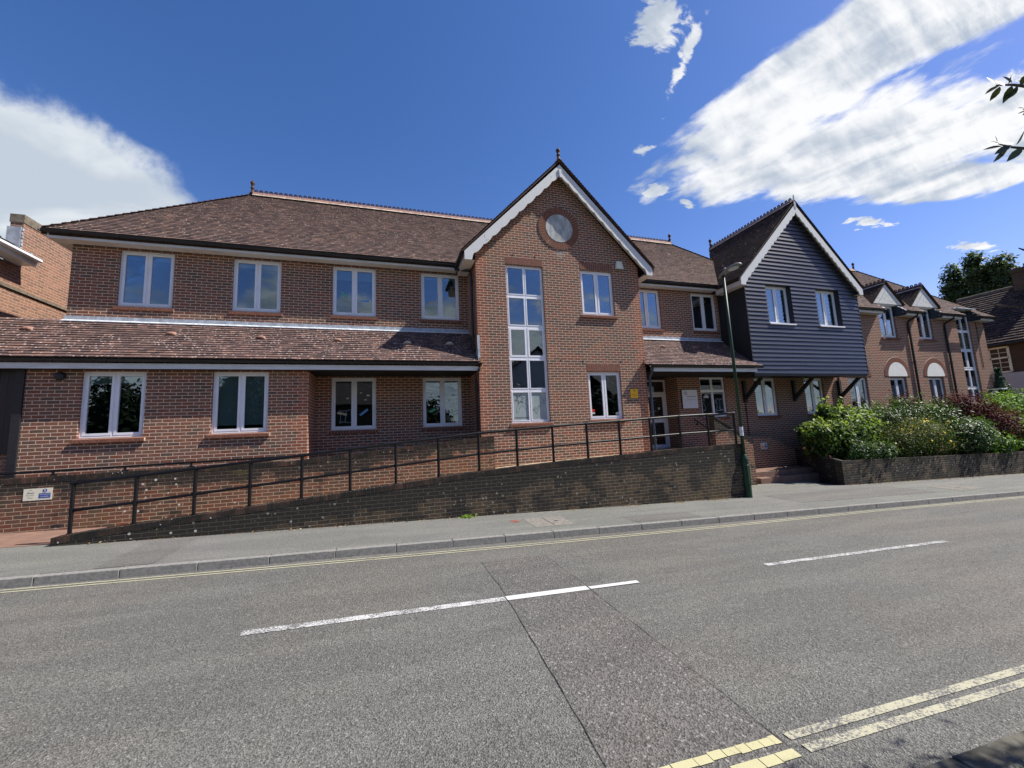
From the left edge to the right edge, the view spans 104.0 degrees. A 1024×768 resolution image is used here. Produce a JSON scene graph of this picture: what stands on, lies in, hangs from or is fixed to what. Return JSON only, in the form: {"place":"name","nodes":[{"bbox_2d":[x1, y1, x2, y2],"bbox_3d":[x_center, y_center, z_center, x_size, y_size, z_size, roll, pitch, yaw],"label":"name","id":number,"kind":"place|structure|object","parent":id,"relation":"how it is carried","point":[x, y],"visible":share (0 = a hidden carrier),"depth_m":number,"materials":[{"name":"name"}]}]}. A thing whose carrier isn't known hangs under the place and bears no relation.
{"place":"outdoors","nodes":[
{"label":"outdoors","id":0,"kind":"place"},
{"bbox_2d":[0,495,1023,767],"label":"road","id":1,"kind":"structure","parent":0,"point":[162,671],"depth_m":3.52,"materials":[{"name":"grey asphalt"}]},
{"bbox_2d":[0,490,1023,588],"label":"kerb","id":2,"kind":"structure","parent":1,"relation":"on","point":[89,575],"depth_m":6.62,"materials":[{"name":"concrete"}]},
{"bbox_2d":[0,496,1023,592],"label":"yellow lines","id":3,"kind":"object","parent":1,"relation":"on","point":[452,550],"visible":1,"depth_m":6.39,"materials":[{"name":"paint"}]},
{"bbox_2d":[505,580,638,599],"bbox_3d":[0.760,2.466,4.808,1.713,0.050,0.120,0,-7,-16],"label":"patched centre line","id":4,"kind":"object","parent":1,"relation":"on","point":[542,593],"visible":1,"depth_m":4.77,"materials":[{"name":"white paint"}]},
{"bbox_2d":[240,540,948,635],"bbox_3d":[2.158,2.501,5.212,35.209,1.024,0.110,0,-7,-16],"label":"line","id":5,"kind":"object","parent":1,"relation":"on","point":[330,621],"visible":1,"depth_m":4.31,"materials":[{"name":"white paint"}]},
{"bbox_2d":[482,555,814,767],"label":"road patch","id":6,"kind":"object","parent":1,"relation":"on","point":[636,696],"visible":1,"depth_m":2.96,"materials":[{"name":"grey asphalt"}]},
{"bbox_2d":[660,735,800,767],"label":"patched yellow lines","id":7,"kind":"object","parent":6,"relation":"on","point":[774,759],"visible":1,"depth_m":2.28,"materials":[{"name":"paint"}]},
{"bbox_2d":[484,556,815,767],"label":"road joint","id":8,"kind":"object","parent":1,"relation":"on","point":[663,645],"visible":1,"depth_m":2.98,"materials":[{"name":"black asphalt"}]},
{"bbox_2d":[783,665,1023,751],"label":"yellow lines","id":9,"kind":"object","parent":1,"relation":"on","point":[832,740],"visible":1,"depth_m":2.64,"materials":[{"name":"paint"}]},
{"bbox_2d":[922,731,1023,767],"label":"kerb","id":10,"kind":"structure","parent":1,"relation":"on","point":[1004,752],"depth_m":2.14,"materials":[{"name":"grey concrete"}]},
{"bbox_2d":[0,473,1023,576],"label":"pavement","id":11,"kind":"structure","parent":0,"point":[28,560],"depth_m":7.54,"materials":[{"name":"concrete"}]},
{"bbox_2d":[0,527,105,547],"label":"brick paving","id":12,"kind":"structure","parent":11,"relation":"on","point":[25,539],"depth_m":7.25,"materials":[{"name":"red brick"}]},
{"bbox_2d":[458,513,476,518],"bbox_3d":[-0.959,2.815,8.482,0.492,0.134,0.219,0,-7,-17],"label":"weed","id":13,"kind":"object","parent":11,"relation":"on","point":[465,516],"visible":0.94,"depth_m":8.50,"materials":[{"name":"green plant"}]},
{"bbox_2d":[93,486,934,568],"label":"footway patches","id":14,"kind":"object","parent":11,"relation":"on","point":[151,552],"visible":1,"depth_m":8.47,"materials":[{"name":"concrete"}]},
{"bbox_2d":[524,516,573,526],"bbox_3d":[0.732,2.788,8.072,0.820,0.073,0.757,0,-7,-17],"label":"utility cover","id":15,"kind":"object","parent":11,"relation":"on","point":[547,521],"visible":0.88,"depth_m":8.05,"materials":[{"name":"concrete"}]},
{"bbox_2d":[87,473,1023,544],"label":"leaf litter","id":16,"kind":"object","parent":11,"relation":"on","point":[593,508],"visible":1,"depth_m":9.62,"materials":[{"name":"brown plant"}]},
{"bbox_2d":[718,262,752,497],"bbox_3d":[6.186,-0.120,10.750,0.260,6.435,0.765,0,-7,-17],"label":"street lamp","id":17,"kind":"object","parent":11,"relation":"on","point":[744,458],"visible":1,"depth_m":10.86,"materials":[{"name":"green metal"}]},
{"bbox_2d":[747,465,751,485],"bbox_3d":[6.304,2.390,10.639,0.066,0.620,0.195,-6,-8,28],"label":"access door","id":18,"kind":"structure","parent":17,"relation":"in","point":[748,466],"depth_m":10.58,"materials":[{"name":"green paint"}]},
{"bbox_2d":[931,485,981,489],"bbox_3d":[13.131,3.083,11.853,1.100,0.080,0.732,0,-7,-17],"label":"utility cover","id":19,"kind":"object","parent":11,"relation":"on","point":[953,487],"visible":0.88,"depth_m":11.84,"materials":[{"name":"metal"}]},
{"bbox_2d":[0,0,1023,297],"label":"sky","id":20,"kind":"structure","parent":0,"point":[690,121],"materials":[{"name":"blue"}]},
{"bbox_2d":[9,490,1017,576],"bbox_3d":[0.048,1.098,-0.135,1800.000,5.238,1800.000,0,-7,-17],"label":"ground","id":21,"kind":"structure","parent":0,"point":[420,541],"depth_m":7.60,"materials":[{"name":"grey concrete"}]},
{"bbox_2d":[0,454,6,478],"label":"passage wall","id":22,"kind":"structure","parent":21,"relation":"on","point":[3,457],"depth_m":8.12,"materials":[{"name":"brown brick"}]},
{"bbox_2d":[0,369,26,478],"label":"side passage screen","id":23,"kind":"object","parent":21,"relation":"on","point":[12,385],"visible":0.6,"depth_m":8.20,"materials":[{"name":"black wood"}]},
{"bbox_2d":[0,213,71,362],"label":"neighbour brick building","id":24,"kind":"structure","parent":21,"relation":"on","point":[35,266],"depth_m":10.60,"materials":[{"name":"brick"}]},
{"bbox_2d":[0,436,494,547],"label":"ramp side wall","id":25,"kind":"structure","parent":21,"relation":"on","point":[18,514],"depth_m":8.60,"materials":[{"name":"brick"}]},
{"bbox_2d":[23,487,52,500],"bbox_3d":[-9.207,2.142,7.766,0.430,0.225,0.010,0,-7,-17],"label":"safety notice","id":26,"kind":"object","parent":25,"relation":"attached to","point":[37,494],"visible":1,"depth_m":7.76,"materials":[{"name":"white plastic"}]},
{"bbox_2d":[0,434,480,475],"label":"wall handrail","id":27,"kind":"object","parent":25,"relation":"on","point":[91,468],"depth_m":8.33,"materials":[{"name":"black metal"}]},
{"bbox_2d":[50,443,744,546],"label":"retaining wall","id":28,"kind":"structure","parent":21,"relation":"on","point":[698,473],"depth_m":8.80,"materials":[{"name":"brick"}]},
{"bbox_2d":[66,412,737,534],"bbox_3d":[-0.834,1.744,9.443,14.464,1.712,1.482,0,-7,-17],"label":"ramp railing","id":29,"kind":"object","parent":28,"relation":"on","point":[135,501],"visible":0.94,"depth_m":8.20,"materials":[{"name":"black metal"}]},
{"bbox_2d":[0,148,1006,477],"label":"office building","id":30,"kind":"structure","parent":21,"relation":"on","point":[256,324],"depth_m":11.72,"materials":[{"name":"brown brick"}]},
{"bbox_2d":[53,372,65,379],"bbox_3d":[-9.581,-0.166,8.468,0.180,0.182,0.133,0,-7,-17],"label":"bulkhead light","id":31,"kind":"object","parent":30,"relation":"attached to","point":[59,376],"visible":1,"depth_m":8.44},
{"bbox_2d":[71,372,146,443],"bbox_3d":[-8.772,0.543,8.945,1.440,1.895,0.619,0,-7,-17],"label":"window","id":32,"kind":"structure","parent":30,"relation":"in","point":[113,403],"depth_m":8.97,"materials":[{"name":"white plastic"}]},
{"bbox_2d":[112,251,174,311],"bbox_3d":[-9.238,-2.527,10.264,1.430,1.895,0.599,0,-7,-17],"label":"window","id":33,"kind":"structure","parent":30,"relation":"in","point":[146,279],"depth_m":10.14,"materials":[{"name":"white plastic"}]},
{"bbox_2d":[206,372,269,438],"bbox_3d":[-6.476,0.530,9.662,1.450,1.895,0.619,0,-7,-17],"label":"window","id":34,"kind":"structure","parent":30,"relation":"in","point":[240,399],"depth_m":9.52,"materials":[{"name":"white plastic"}]},
{"bbox_2d":[228,259,281,315],"bbox_3d":[-6.923,-2.540,10.987,1.440,1.895,0.599,0,-7,-17],"label":"window","id":35,"kind":"structure","parent":30,"relation":"in","point":[257,284],"depth_m":11.05,"materials":[{"name":"white plastic"}]},
{"bbox_2d":[328,378,377,433],"bbox_3d":[-4.453,0.645,11.319,1.460,1.895,0.604,0,-7,-17],"label":"window","id":36,"kind":"structure","parent":30,"relation":"in","point":[353,408],"depth_m":11.44,"materials":[{"name":"white plastic"}]},
{"bbox_2d":[330,267,377,319],"bbox_3d":[-4.594,-2.553,11.714,1.460,1.895,0.599,0,-7,-17],"label":"window","id":37,"kind":"structure","parent":30,"relation":"in","point":[354,289],"depth_m":11.72,"materials":[{"name":"white plastic"}]},
{"bbox_2d":[420,273,461,322],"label":"window","id":38,"kind":"structure","parent":30,"relation":"in","point":[439,293],"depth_m":12.53,"materials":[{"name":"white plastic"}]},
{"bbox_2d":[421,378,464,430],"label":"window","id":39,"kind":"structure","parent":30,"relation":"in","point":[442,401],"depth_m":12.20,"materials":[{"name":"white plastic"}]},
{"bbox_2d":[505,265,553,426],"bbox_3d":[0.389,-1.102,11.785,1.460,5.080,0.629,0,-7,-17],"label":"window","id":40,"kind":"structure","parent":30,"relation":"in","point":[524,288],"depth_m":11.90,"materials":[{"name":"white plastic"}]},
{"bbox_2d":[580,271,617,318],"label":"window","id":41,"kind":"structure","parent":30,"relation":"in","point":[596,287],"depth_m":12.53,"materials":[{"name":"white plastic"}]},
{"bbox_2d":[587,372,622,421],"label":"window","id":42,"kind":"structure","parent":30,"relation":"in","point":[604,387],"depth_m":12.29,"materials":[{"name":"white plastic"}]},
{"bbox_2d":[615,261,623,270],"bbox_3d":[3.425,-3.783,12.785,0.275,0.285,0.089,0,-7,-17],"label":"alarm box","id":43,"kind":"object","parent":30,"relation":"attached to","point":[619,266],"visible":1,"depth_m":12.75,"materials":[{"name":"white plastic"}]},
{"bbox_2d":[630,388,638,398],"bbox_3d":[3.780,0.294,12.376,0.290,0.310,0.018,0,-7,-17],"label":"camera notice","id":44,"kind":"object","parent":30,"relation":"attached to","point":[633,393],"visible":1,"depth_m":12.37,"materials":[{"name":"yellow plastic"}]},
{"bbox_2d":[639,290,663,331],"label":"window","id":45,"kind":"structure","parent":30,"relation":"in","point":[649,301],"depth_m":14.52,"materials":[{"name":"white plastic"}]},
{"bbox_2d":[647,380,670,447],"bbox_3d":[4.720,1.140,14.679,2.150,2.700,0.494,0,-7,-17],"label":"entrance door","id":46,"kind":"structure","parent":30,"relation":"in","point":[658,386],"depth_m":14.76,"materials":[{"name":"white plastic"}]},
{"bbox_2d":[680,389,698,408],"bbox_3d":[6.393,0.543,14.394,0.690,0.700,0.071,0,-7,-17],"label":"name board","id":47,"kind":"object","parent":30,"relation":"attached to","point":[689,398],"visible":1,"depth_m":14.36,"materials":[{"name":"white plastic"}]},
{"bbox_2d":[690,293,719,333],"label":"window","id":48,"kind":"structure","parent":30,"relation":"in","point":[703,311],"depth_m":15.23,"materials":[{"name":"white plastic"}]},
{"bbox_2d":[699,378,729,419],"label":"window","id":49,"kind":"structure","parent":30,"relation":"in","point":[712,389],"depth_m":14.86,"materials":[{"name":"white plastic"}]},
{"bbox_2d":[753,378,781,418],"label":"window","id":50,"kind":"structure","parent":30,"relation":"in","point":[765,391],"depth_m":15.64,"materials":[{"name":"white plastic"}]},
{"bbox_2d":[765,286,796,325],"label":"window","id":51,"kind":"structure","parent":30,"relation":"in","point":[778,312],"depth_m":14.86,"materials":[{"name":"white plastic"}]},
{"bbox_2d":[803,378,823,416],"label":"window","id":52,"kind":"structure","parent":30,"relation":"in","point":[814,389],"depth_m":16.40,"materials":[{"name":"white plastic"}]},
{"bbox_2d":[815,290,844,327],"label":"window","id":53,"kind":"structure","parent":30,"relation":"in","point":[827,315],"depth_m":15.61,"materials":[{"name":"white plastic"}]},
{"bbox_2d":[849,378,868,409],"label":"window","id":54,"kind":"structure","parent":30,"relation":"in","point":[858,391],"depth_m":17.22,"materials":[{"name":"white plastic"}]},
{"bbox_2d":[861,306,900,339],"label":"window","id":55,"kind":"structure","parent":30,"relation":"in","point":[886,321],"depth_m":18.35,"materials":[{"name":"white plastic"}]},
{"bbox_2d":[890,378,912,411],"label":"window","id":56,"kind":"structure","parent":30,"relation":"in","point":[897,384],"depth_m":18.02,"materials":[{"name":"white plastic"}]},
{"bbox_2d":[906,309,937,340],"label":"window","id":57,"kind":"structure","parent":30,"relation":"in","point":[923,323],"depth_m":19.12,"materials":[{"name":"white plastic"}]},
{"bbox_2d":[929,378,944,405],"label":"window","id":58,"kind":"structure","parent":30,"relation":"in","point":[936,386],"depth_m":18.82,"materials":[{"name":"white plastic"}]},
{"bbox_2d":[942,313,981,401],"bbox_3d":[22.479,-1.115,19.954,1.440,5.190,0.644,0,-7,-17],"label":"window","id":59,"kind":"structure","parent":30,"relation":"in","point":[962,326],"depth_m":19.87,"materials":[{"name":"white plastic"}]},
{"bbox_2d":[708,416,757,484],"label":"stair wall","id":60,"kind":"structure","parent":21,"relation":"on","point":[719,438],"depth_m":12.72,"materials":[{"name":"brick"}]},
{"bbox_2d":[748,436,796,467],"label":"curved step wall","id":61,"kind":"structure","parent":21,"relation":"on","point":[777,453],"depth_m":14.74,"materials":[{"name":"brown brick"}]},
{"bbox_2d":[760,442,767,448],"bbox_3d":[9.235,2.260,14.656,0.302,0.220,0.010,0,-7,-17],"label":"safety notice","id":62,"kind":"object","parent":61,"relation":"attached to","point":[763,445],"visible":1,"depth_m":14.65,"materials":[{"name":"white plastic"}]},
{"bbox_2d":[756,465,819,483],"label":"entrance steps","id":63,"kind":"structure","parent":21,"relation":"on","point":[781,474],"depth_m":13.59,"materials":[{"name":"red brick"}]},
{"bbox_2d":[795,448,1023,484],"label":"planter wall","id":64,"kind":"structure","parent":21,"relation":"on","point":[832,470],"depth_m":13.65,"materials":[{"name":"brick"}]},
{"bbox_2d":[831,426,903,461],"bbox_3d":[11.882,2.025,13.582,2.713,1.684,1.486,0,-7,-17],"label":"ivy","id":65,"kind":"object","parent":64,"relation":"on","point":[866,451],"visible":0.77,"depth_m":13.24,"materials":[{"name":"green plant"}]},
{"bbox_2d":[846,448,1023,459],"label":"planting bed","id":66,"kind":"object","parent":21,"relation":"on","point":[1019,450],"depth_m":16.31,"materials":[{"name":"soil"}]},
{"bbox_2d":[791,396,891,459],"bbox_3d":[11.710,1.675,14.351,4.487,2.576,2.124,2,-8,-31],"label":"leafy shrub","id":67,"kind":"object","parent":66,"relation":"on","point":[822,435],"visible":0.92,"depth_m":13.69,"materials":[{"name":"green plant"}]},
{"bbox_2d":[818,392,1008,456],"bbox_3d":[15.807,1.671,15.465,8.982,2.728,3.452,0,-7,-17],"label":"evergreen shrub","id":68,"kind":"object","parent":66,"relation":"on","point":[969,429],"visible":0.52,"depth_m":15.21,"materials":[{"name":"green plant"}]},
{"bbox_2d":[869,410,965,459],"bbox_3d":[14.386,1.965,14.435,4.012,2.038,1.964,0,-7,-17],"label":"flowering shrub","id":69,"kind":"object","parent":66,"relation":"on","point":[915,446],"visible":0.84,"depth_m":14.18,"materials":[{"name":"green plant"}]},
{"bbox_2d":[889,389,1023,453],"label":"purple shrub","id":70,"kind":"object","parent":66,"relation":"on","point":[964,401],"visible":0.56,"depth_m":16.04,"materials":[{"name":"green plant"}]},
{"bbox_2d":[962,387,1023,457],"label":"bright shrub","id":71,"kind":"object","parent":66,"relation":"on","point":[1013,401],"visible":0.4,"depth_m":16.56,"materials":[{"name":"green plant"}]},
{"bbox_2d":[993,367,1020,409],"bbox_3d":[24.431,1.430,19.791,2.800,4.652,2.858,0,-7,-17],"label":"conifer","id":72,"kind":"object","parent":66,"relation":"on","point":[1000,381],"visible":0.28,"depth_m":19.86,"materials":[{"name":"green plant"}]},
{"bbox_2d":[936,250,1019,302],"bbox_3d":[34.103,-2.176,28.372,3.708,15.250,5.637,0,-7,-17],"label":"tree","id":73,"kind":"object","parent":21,"relation":"on","point":[977,276],"visible":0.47,"depth_m":28.76,"materials":[{"name":"green plant"}]},
{"bbox_2d":[956,263,1023,374],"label":"neighbour tiled house","id":74,"kind":"structure","parent":21,"relation":"on","point":[1004,334],"depth_m":22.43,"materials":[{"name":"brown brick"}]},
{"bbox_2d":[988,346,1013,373],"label":"window","id":75,"kind":"structure","parent":74,"relation":"in","point":[1000,357],"depth_m":21.81,"materials":[{"name":"white glass"}]},
{"bbox_2d":[993,371,1023,406],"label":"rendered outbuilding","id":76,"kind":"structure","parent":21,"relation":"on","point":[1015,380],"depth_m":21.01,"materials":[{"name":"grey paint"}]},
{"bbox_2d":[495,448,668,468],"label":"ramp","id":77,"kind":"structure","parent":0,"point":[578,458],"depth_m":11.39,"materials":[{"name":"concrete"}]},
{"bbox_2d":[1003,759,1023,767],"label":"pavement","id":78,"kind":"structure","parent":0,"point":[1019,764],"depth_m":2.08,"materials":[{"name":"grey asphalt"}]},
{"bbox_2d":[984,76,1023,307],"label":"side tree","id":79,"kind":"object","parent":78,"relation":"on","point":[1010,92],"visible":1,"depth_m":1.45,"materials":[{"name":"green plant"}]}
]}

